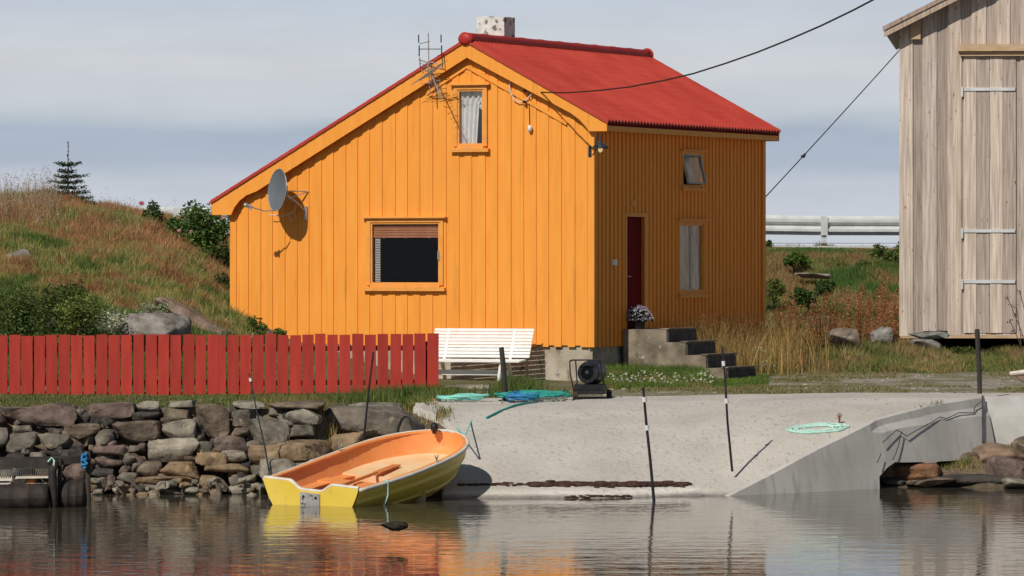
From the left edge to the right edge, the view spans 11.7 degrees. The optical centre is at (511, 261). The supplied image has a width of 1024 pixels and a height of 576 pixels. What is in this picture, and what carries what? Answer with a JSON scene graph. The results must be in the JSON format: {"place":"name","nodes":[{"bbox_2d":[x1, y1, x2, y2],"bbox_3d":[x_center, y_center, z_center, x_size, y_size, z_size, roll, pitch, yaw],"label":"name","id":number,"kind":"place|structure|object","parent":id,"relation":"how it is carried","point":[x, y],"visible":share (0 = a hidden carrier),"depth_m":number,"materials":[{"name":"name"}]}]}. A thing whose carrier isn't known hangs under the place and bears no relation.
{"place":"outdoors","nodes":[
{"label":"outdoors","id":0,"kind":"place"},
{"bbox_2d":[363,352,373,440],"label":"marker rod","id":1,"kind":"object","parent":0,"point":[365,421],"visible":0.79,"depth_m":72.99,"materials":[{"name":"black plastic"}]},
{"bbox_2d":[0,0,933,246],"label":"sky","id":2,"kind":"structure","parent":0,"point":[161,101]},
{"bbox_2d":[0,487,1023,575],"bbox_3d":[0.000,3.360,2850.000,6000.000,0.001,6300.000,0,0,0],"label":"water","id":3,"kind":"structure","parent":0,"point":[924,531],"depth_m":61.22,"materials":[{"name":"grey liquid"}]},
{"bbox_2d":[0,451,90,507],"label":"floating raft","id":4,"kind":"object","parent":3,"relation":"on","point":[74,492],"visible":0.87,"depth_m":68.47,"materials":[{"name":"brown wood"}]},
{"bbox_2d":[15,468,48,483],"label":"slatted crate","id":5,"kind":"object","parent":4,"relation":"on","point":[31,478],"visible":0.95,"depth_m":68.59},
{"bbox_2d":[262,423,469,506],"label":"rowing boat","id":6,"kind":"object","parent":3,"relation":"on","point":[430,460],"visible":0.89,"depth_m":70.53,"materials":[{"name":"yellow plastic"}]},
{"bbox_2d":[342,464,400,484],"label":"oar","id":7,"kind":"object","parent":6,"relation":"in","point":[388,468],"visible":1,"depth_m":70.54,"materials":[{"name":"brown wood"}]},
{"bbox_2d":[380,521,407,530],"bbox_3d":[-1.412,3.159,59.895,0.342,0.120,0.380,0,0,0],"label":"floating clump","id":8,"kind":"object","parent":3,"relation":"in","point":[396,525],"visible":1,"depth_m":59.75,"materials":[{"name":"plant"}]},
{"bbox_2d":[642,388,655,500],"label":"marker rod","id":9,"kind":"object","parent":3,"relation":"in","point":[644,399],"visible":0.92,"depth_m":70.28,"materials":[{"name":"black plastic"}]},
{"bbox_2d":[0,332,1023,496],"bbox_3d":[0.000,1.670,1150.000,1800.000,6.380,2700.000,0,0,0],"label":"ground","id":10,"kind":"structure","parent":0,"point":[947,343],"depth_m":83.32,"materials":[{"name":"plant"}]},
{"bbox_2d":[0,281,72,345],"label":"leafy shrub","id":11,"kind":"object","parent":10,"relation":"on","point":[22,311],"visible":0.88,"depth_m":84.94,"materials":[{"name":"green plant"}]},
{"bbox_2d":[31,279,88,326],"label":"leafy shrub","id":12,"kind":"object","parent":10,"relation":"on","point":[56,300],"visible":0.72,"depth_m":87.83,"materials":[{"name":"green plant"}]},
{"bbox_2d":[43,142,96,203],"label":"spruce sapling","id":13,"kind":"object","parent":10,"relation":"on","point":[68,187],"visible":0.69,"depth_m":108.42,"materials":[{"name":"green plant"}]},
{"bbox_2d":[51,291,113,345],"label":"leafy shrub","id":14,"kind":"object","parent":10,"relation":"on","point":[80,320],"visible":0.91,"depth_m":85.17,"materials":[{"name":"green plant"}]},
{"bbox_2d":[0,163,175,235],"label":"seed grass","id":15,"kind":"structure","parent":10,"relation":"on","point":[6,191],"depth_m":105.21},
{"bbox_2d":[0,186,256,389],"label":"hillside grass","id":16,"kind":"structure","parent":10,"relation":"on","point":[129,269],"depth_m":98.01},
{"bbox_2d":[95,307,140,341],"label":"lichen bush","id":17,"kind":"object","parent":16,"relation":"on","point":[116,323],"visible":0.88,"depth_m":86.12,"materials":[{"name":"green plant"}]},
{"bbox_2d":[135,301,169,312],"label":"lichen bush","id":18,"kind":"object","parent":16,"relation":"on","point":[151,308],"visible":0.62,"depth_m":87.93,"materials":[{"name":"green plant"}]},
{"bbox_2d":[138,199,167,223],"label":"rose bush","id":19,"kind":"object","parent":10,"relation":"on","point":[150,210],"visible":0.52,"depth_m":106.69,"materials":[{"name":"green plant"}]},
{"bbox_2d":[121,313,191,344],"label":"hill rock","id":20,"kind":"object","parent":10,"relation":"on","point":[170,324],"visible":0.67,"depth_m":86.15,"materials":[{"name":"stone"}]},
{"bbox_2d":[0,400,325,494],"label":"stone wall","id":21,"kind":"structure","parent":10,"relation":"on","point":[237,457],"depth_m":72.92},
{"bbox_2d":[153,296,233,336],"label":"hill rock","id":22,"kind":"object","parent":10,"relation":"on","point":[176,307],"visible":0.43,"depth_m":91.66,"materials":[{"name":"stone"}]},
{"bbox_2d":[166,199,229,249],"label":"rose bush","id":23,"kind":"object","parent":10,"relation":"on","point":[203,234],"visible":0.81,"depth_m":105.65,"materials":[{"name":"green plant"}]},
{"bbox_2d":[199,241,229,266],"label":"rose bush","id":24,"kind":"object","parent":10,"relation":"on","point":[223,253],"visible":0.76,"depth_m":103.86,"materials":[{"name":"green plant"}]},
{"bbox_2d":[0,333,438,394],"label":"picket fence","id":25,"kind":"object","parent":10,"relation":"on","point":[27,357],"visible":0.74,"depth_m":80.99,"materials":[{"name":"wood"}]},
{"bbox_2d":[215,271,229,289],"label":"leafy shrub","id":26,"kind":"object","parent":10,"relation":"on","point":[225,280],"visible":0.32,"depth_m":100.42,"materials":[{"name":"green plant"}]},
{"bbox_2d":[0,378,461,425],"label":"verge grass","id":27,"kind":"structure","parent":10,"relation":"on","point":[24,399],"depth_m":78.11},
{"bbox_2d":[242,315,268,337],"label":"weed clump","id":28,"kind":"object","parent":10,"relation":"on","point":[260,329],"visible":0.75,"depth_m":92.62,"materials":[{"name":"green plant"}]},
{"bbox_2d":[294,459,312,464],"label":"boulder","id":29,"kind":"object","parent":10,"relation":"on","point":[299,462],"visible":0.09,"depth_m":72.47,"materials":[{"name":"stone"}]},
{"bbox_2d":[259,458,296,478],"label":"boulder","id":30,"kind":"object","parent":29,"relation":"on","point":[276,465],"visible":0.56,"depth_m":71.96,"materials":[{"name":"stone"}]},
{"bbox_2d":[248,373,269,475],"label":"marker rod","id":31,"kind":"object","parent":30,"relation":"on","point":[250,380],"visible":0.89,"depth_m":71.94,"materials":[{"name":"metal"}]},
{"bbox_2d":[262,440,331,461],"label":"boulder","id":32,"kind":"object","parent":29,"relation":"on","point":[297,450],"visible":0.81,"depth_m":72.50,"materials":[{"name":"stone"}]},
{"bbox_2d":[305,387,343,441],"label":"grass tuft","id":33,"kind":"object","parent":10,"relation":"on","point":[324,416],"visible":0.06,"depth_m":73.43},
{"bbox_2d":[205,393,450,433],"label":"grass tuft","id":34,"kind":"object","parent":10,"relation":"on","point":[284,399],"visible":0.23,"depth_m":74.51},
{"bbox_2d":[330,429,378,451],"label":"boulder","id":35,"kind":"object","parent":10,"relation":"on","point":[346,439],"visible":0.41,"depth_m":73.09,"materials":[{"name":"stone"}]},
{"bbox_2d":[297,387,446,409],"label":"grass tuft","id":36,"kind":"object","parent":10,"relation":"on","point":[379,395],"visible":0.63,"depth_m":76.98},
{"bbox_2d":[325,405,424,436],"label":"rock slab","id":37,"kind":"object","parent":10,"relation":"on","point":[382,420],"visible":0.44,"depth_m":73.74,"materials":[{"name":"stone"}]},
{"bbox_2d":[348,402,403,409],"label":"boulder","id":38,"kind":"object","parent":10,"relation":"on","point":[389,404],"visible":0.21,"depth_m":75.57,"materials":[{"name":"stone"}]},
{"bbox_2d":[329,382,489,402],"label":"grass tuft","id":39,"kind":"object","parent":10,"relation":"on","point":[403,393],"visible":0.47,"depth_m":78.45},
{"bbox_2d":[403,394,426,413],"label":"grass tuft","id":40,"kind":"object","parent":10,"relation":"on","point":[413,402],"visible":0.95,"depth_m":76.39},
{"bbox_2d":[433,402,453,423],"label":"grass tuft","id":41,"kind":"object","parent":10,"relation":"on","point":[443,414],"visible":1,"depth_m":75.08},
{"bbox_2d":[434,328,534,380],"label":"garden bench","id":42,"kind":"object","parent":10,"relation":"on","point":[446,350],"visible":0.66,"depth_m":94.29,"materials":[{"name":"white paint"}]},
{"bbox_2d":[209,16,780,380],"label":"wooden house","id":43,"kind":"structure","parent":10,"relation":"on","point":[497,189],"depth_m":95.82,"materials":[{"name":"orange paint"}]},
{"bbox_2d":[244,169,308,221],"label":"satellite dish","id":44,"kind":"object","parent":43,"relation":"attached to","point":[278,190],"visible":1,"depth_m":96.32,"materials":[{"name":"metal"}]},
{"bbox_2d":[362,217,446,290],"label":"window","id":45,"kind":"structure","parent":43,"relation":"in","point":[406,231],"depth_m":95.66,"materials":[{"name":"orange paint"}]},
{"bbox_2d":[411,33,447,100],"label":"tv antenna","id":46,"kind":"object","parent":43,"relation":"attached to","point":[430,73],"visible":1,"depth_m":95.03,"materials":[{"name":"metal"}]},
{"bbox_2d":[449,83,490,151],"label":"window","id":47,"kind":"structure","parent":43,"relation":"in","point":[474,97],"depth_m":95.14,"materials":[{"name":"orange paint"}]},
{"bbox_2d":[627,217,641,326],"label":"door","id":48,"kind":"structure","parent":43,"relation":"in","point":[634,224],"depth_m":95.77,"materials":[{"name":"wood"}]},
{"bbox_2d":[678,149,706,190],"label":"window","id":49,"kind":"structure","parent":43,"relation":"in","point":[686,162],"depth_m":98.07,"materials":[{"name":"orange paint"}]},
{"bbox_2d":[677,219,709,297],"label":"window","id":50,"kind":"structure","parent":43,"relation":"in","point":[683,235],"depth_m":98.31,"materials":[{"name":"orange paint"}]},
{"bbox_2d":[540,0,873,92],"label":"power cable","id":51,"kind":"object","parent":43,"relation":"attached to","point":[854,9],"visible":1,"depth_m":82.66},
{"bbox_2d":[499,347,507,400],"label":"mooring post","id":52,"kind":"object","parent":10,"relation":"on","point":[503,369],"visible":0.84,"depth_m":77.37,"materials":[{"name":"brown wood"}]},
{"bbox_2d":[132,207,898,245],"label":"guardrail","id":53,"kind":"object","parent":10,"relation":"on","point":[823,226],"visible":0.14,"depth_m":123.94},
{"bbox_2d":[479,373,553,397],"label":"grass tuft","id":54,"kind":"object","parent":10,"relation":"on","point":[515,384],"visible":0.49,"depth_m":78.94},
{"bbox_2d":[623,327,756,378],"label":"concrete steps","id":55,"kind":"structure","parent":10,"relation":"on","point":[671,346],"depth_m":94.87,"materials":[{"name":"concrete"}]},
{"bbox_2d":[626,305,653,328],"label":"flower pot","id":56,"kind":"object","parent":55,"relation":"on","point":[633,316],"visible":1,"depth_m":95.26,"materials":[{"name":"white plant"}]},
{"bbox_2d":[413,393,1023,497],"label":"slipway","id":57,"kind":"structure","parent":10,"relation":"on","point":[590,439],"depth_m":73.82,"materials":[{"name":"concrete"}]},
{"bbox_2d":[415,401,502,404],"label":"landing slab","id":58,"kind":"structure","parent":57,"relation":"on","point":[467,402],"depth_m":76.53,"materials":[{"name":"concrete"}]},
{"bbox_2d":[436,393,488,435],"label":"rope heap","id":59,"kind":"object","parent":57,"relation":"on","point":[464,396],"visible":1,"depth_m":76.71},
{"bbox_2d":[457,482,529,485],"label":"seaweed","id":60,"kind":"object","parent":57,"relation":"on","point":[491,484],"visible":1,"depth_m":71.64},
{"bbox_2d":[486,390,571,418],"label":"rope heap","id":61,"kind":"object","parent":57,"relation":"on","point":[548,394],"visible":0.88,"depth_m":77.07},
{"bbox_2d":[506,391,539,400],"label":"rope heap","id":62,"kind":"object","parent":61,"relation":"on","point":[516,396],"visible":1,"depth_m":76.69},
{"bbox_2d":[569,359,611,399],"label":"winch","id":63,"kind":"object","parent":57,"relation":"on","point":[592,373],"visible":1,"depth_m":77.58,"materials":[{"name":"black metal"}]},
{"bbox_2d":[527,480,691,487],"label":"seaweed","id":64,"kind":"object","parent":57,"relation":"on","point":[596,484],"visible":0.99,"depth_m":71.70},
{"bbox_2d":[721,347,732,471],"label":"marker rod","id":65,"kind":"object","parent":57,"relation":"on","point":[727,419],"visible":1,"depth_m":72.39,"materials":[{"name":"black plastic"}]},
{"bbox_2d":[786,422,849,433],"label":"rope coil","id":66,"kind":"object","parent":57,"relation":"on","point":[818,424],"visible":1,"depth_m":74.10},
{"bbox_2d":[975,329,981,393],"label":"mooring post","id":67,"kind":"object","parent":57,"relation":"on","point":[978,361],"visible":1,"depth_m":76.57,"materials":[{"name":"brown wood"}]},
{"bbox_2d":[982,396,1023,444],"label":"quay wall","id":68,"kind":"structure","parent":57,"relation":"on","point":[1006,413],"depth_m":76.39,"materials":[{"name":"concrete"}]},
{"bbox_2d":[665,303,847,375],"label":"golden grass","id":69,"kind":"structure","parent":10,"relation":"on","point":[778,352],"depth_m":98.68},
{"bbox_2d":[766,277,785,304],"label":"bank bush","id":70,"kind":"object","parent":10,"relation":"on","point":[776,289],"visible":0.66,"depth_m":112.90,"materials":[{"name":"green plant"}]},
{"bbox_2d":[786,299,803,345],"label":"dock plant","id":71,"kind":"object","parent":10,"relation":"on","point":[794,311],"visible":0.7,"depth_m":108.82,"materials":[{"name":"brown plant"}]},
{"bbox_2d":[782,250,812,271],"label":"bank bush","id":72,"kind":"object","parent":10,"relation":"on","point":[792,259],"visible":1,"depth_m":116.87,"materials":[{"name":"green plant"}]},
{"bbox_2d":[789,282,834,309],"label":"bank bush","id":73,"kind":"object","parent":10,"relation":"on","point":[805,297],"visible":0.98,"depth_m":112.39,"materials":[{"name":"green plant"}]},
{"bbox_2d":[815,293,827,345],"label":"dock plant","id":74,"kind":"object","parent":10,"relation":"on","point":[819,314],"visible":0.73,"depth_m":108.53,"materials":[{"name":"brown plant"}]},
{"bbox_2d":[821,314,840,343],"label":"dock plant","id":75,"kind":"object","parent":10,"relation":"on","point":[832,327],"visible":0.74,"depth_m":107.78,"materials":[{"name":"brown plant"}]},
{"bbox_2d":[824,292,839,332],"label":"dock plant","id":76,"kind":"object","parent":10,"relation":"on","point":[832,310],"visible":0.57,"depth_m":109.15,"materials":[{"name":"brown plant"}]},
{"bbox_2d":[773,246,893,248],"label":"road kerb","id":77,"kind":"structure","parent":10,"relation":"on","point":[865,247],"depth_m":122.40,"materials":[{"name":"concrete"}]},
{"bbox_2d":[766,246,913,347],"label":"bank grass","id":78,"kind":"structure","parent":10,"relation":"on","point":[854,277],"depth_m":116.27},
{"bbox_2d":[794,272,830,278],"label":"boulder","id":79,"kind":"object","parent":78,"relation":"on","point":[815,275],"visible":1,"depth_m":115.23,"materials":[{"name":"stone"}]},
{"bbox_2d":[828,328,861,345],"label":"boulder","id":80,"kind":"object","parent":78,"relation":"on","point":[840,335],"visible":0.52,"depth_m":106.95,"materials":[{"name":"stone"}]},
{"bbox_2d":[870,326,893,345],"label":"boulder","id":81,"kind":"object","parent":78,"relation":"on","point":[885,333],"visible":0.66,"depth_m":107.62,"materials":[{"name":"stone"}]},
{"bbox_2d":[838,292,854,327],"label":"dock plant","id":82,"kind":"object","parent":10,"relation":"on","point":[847,324],"visible":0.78,"depth_m":108.66,"materials":[{"name":"brown plant"}]},
{"bbox_2d":[826,259,881,271],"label":"bank bush","id":83,"kind":"object","parent":10,"relation":"on","point":[864,262],"visible":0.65,"depth_m":117.31,"materials":[{"name":"green plant"}]},
{"bbox_2d":[846,283,866,330],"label":"dock plant","id":84,"kind":"object","parent":10,"relation":"on","point":[863,289],"visible":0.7,"depth_m":110.30,"materials":[{"name":"brown plant"}]},
{"bbox_2d":[725,397,993,495],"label":"retaining wall","id":85,"kind":"structure","parent":10,"relation":"on","point":[864,456],"depth_m":74.31,"materials":[{"name":"concrete"}]},
{"bbox_2d":[854,293,871,338],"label":"dock plant","id":86,"kind":"object","parent":10,"relation":"on","point":[859,315],"visible":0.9,"depth_m":109.28,"materials":[{"name":"brown plant"}]},
{"bbox_2d":[862,316,879,342],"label":"dock plant","id":87,"kind":"object","parent":10,"relation":"on","point":[873,327],"visible":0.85,"depth_m":107.97,"materials":[{"name":"brown plant"}]},
{"bbox_2d":[863,291,879,337],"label":"dock plant","id":88,"kind":"object","parent":10,"relation":"on","point":[871,311],"visible":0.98,"depth_m":108.63,"materials":[{"name":"brown plant"}]},
{"bbox_2d":[873,284,889,325],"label":"dock plant","id":89,"kind":"object","parent":10,"relation":"on","point":[878,307],"visible":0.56,"depth_m":110.18,"materials":[{"name":"brown plant"}]},
{"bbox_2d":[869,241,898,264],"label":"bank bush","id":90,"kind":"object","parent":10,"relation":"on","point":[886,253],"visible":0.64,"depth_m":118.33,"materials":[{"name":"green plant"}]},
{"bbox_2d":[878,275,894,326],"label":"dock plant","id":91,"kind":"object","parent":10,"relation":"on","point":[886,305],"visible":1,"depth_m":108.38,"materials":[{"name":"brown plant"}]},
{"bbox_2d":[882,311,899,346],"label":"dock plant","id":92,"kind":"object","parent":10,"relation":"on","point":[894,327],"visible":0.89,"depth_m":107.81,"materials":[{"name":"brown plant"}]},
{"bbox_2d":[879,476,905,485],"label":"shore rock","id":93,"kind":"object","parent":10,"relation":"on","point":[892,481],"visible":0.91,"depth_m":74.58,"materials":[{"name":"stone"}]},
{"bbox_2d":[894,463,941,479],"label":"shore rock","id":94,"kind":"object","parent":10,"relation":"on","point":[913,471],"visible":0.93,"depth_m":74.76,"materials":[{"name":"stone"}]},
{"bbox_2d":[910,338,942,350],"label":"boulder","id":95,"kind":"object","parent":10,"relation":"on","point":[918,341],"visible":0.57,"depth_m":105.76,"materials":[{"name":"stone"}]},
{"bbox_2d":[908,331,949,338],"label":"boulder","id":96,"kind":"object","parent":95,"relation":"on","point":[932,335],"visible":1,"depth_m":106.06,"materials":[{"name":"stone"}]},
{"bbox_2d":[913,477,955,487],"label":"shore rock","id":97,"kind":"object","parent":10,"relation":"on","point":[932,482],"visible":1,"depth_m":74.36,"materials":[{"name":"stone"}]},
{"bbox_2d":[914,400,983,474],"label":"grass tuft","id":98,"kind":"object","parent":10,"relation":"on","point":[963,462],"visible":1,"depth_m":75.37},
{"bbox_2d":[883,0,1023,342],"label":"wooden barn","id":99,"kind":"structure","parent":10,"relation":"on","point":[961,168],"depth_m":106.84,"materials":[{"name":"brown wood"}]},
{"bbox_2d":[766,51,898,196],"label":"service wire","id":100,"kind":"object","parent":99,"relation":"attached to","point":[803,155],"visible":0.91,"depth_m":107.24,"materials":[{"name":"black plastic"}]},
{"bbox_2d":[961,57,1015,332],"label":"door","id":101,"kind":"structure","parent":99,"relation":"in","point":[996,76],"depth_m":106.74,"materials":[{"name":"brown wood"}]},
{"bbox_2d":[905,474,1016,486],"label":"shore rock","id":102,"kind":"object","parent":10,"relation":"on","point":[965,479],"visible":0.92,"depth_m":74.49,"materials":[{"name":"stone"}]},
{"bbox_2d":[951,345,975,355],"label":"bank bush","id":103,"kind":"object","parent":10,"relation":"on","point":[958,349],"visible":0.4,"depth_m":105.15,"materials":[{"name":"green plant"}]},
{"bbox_2d":[972,442,1023,462],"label":"shore rock","id":104,"kind":"object","parent":10,"relation":"on","point":[985,452],"visible":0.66,"depth_m":75.47,"materials":[{"name":"stone"}]},
{"bbox_2d":[985,456,1023,479],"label":"shore rock","id":105,"kind":"object","parent":10,"relation":"on","point":[1003,466],"visible":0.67,"depth_m":74.70,"materials":[{"name":"stone"}]},
{"bbox_2d":[1001,477,1023,488],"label":"shore rock","id":106,"kind":"object","parent":10,"relation":"on","point":[1009,482],"visible":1,"depth_m":74.00,"materials":[{"name":"stone"}]},
{"bbox_2d":[1006,289,1023,357],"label":"dry weed","id":107,"kind":"object","parent":10,"relation":"on","point":[1015,315],"visible":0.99,"depth_m":103.00,"materials":[{"name":"beige plant"}]},
{"bbox_2d":[1012,436,1023,452],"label":"shore rock","id":108,"kind":"object","parent":10,"relation":"on","point":[1018,442],"visible":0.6,"depth_m":75.64,"materials":[{"name":"stone"}]},
{"bbox_2d":[598,361,769,389],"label":"lawn grass","id":109,"kind":"structure","parent":0,"point":[621,368],"depth_m":90.49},
{"bbox_2d":[607,370,713,382],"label":"daisies","id":110,"kind":"object","parent":109,"relation":"on","point":[660,374],"visible":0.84,"depth_m":88.16,"materials":[{"name":"white plant"}]},
{"bbox_2d":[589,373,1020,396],"bbox_3d":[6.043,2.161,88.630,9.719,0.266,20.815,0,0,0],"label":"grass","id":111,"kind":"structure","parent":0,"point":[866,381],"depth_m":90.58,"materials":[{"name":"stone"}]},
{"bbox_2d":[613,369,1023,393],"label":"gravel","id":112,"kind":"structure","parent":0,"point":[809,376],"depth_m":83.67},
{"bbox_2d":[784,336,1023,373],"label":"grass","id":113,"kind":"structure","parent":0,"point":[866,356],"depth_m":101.20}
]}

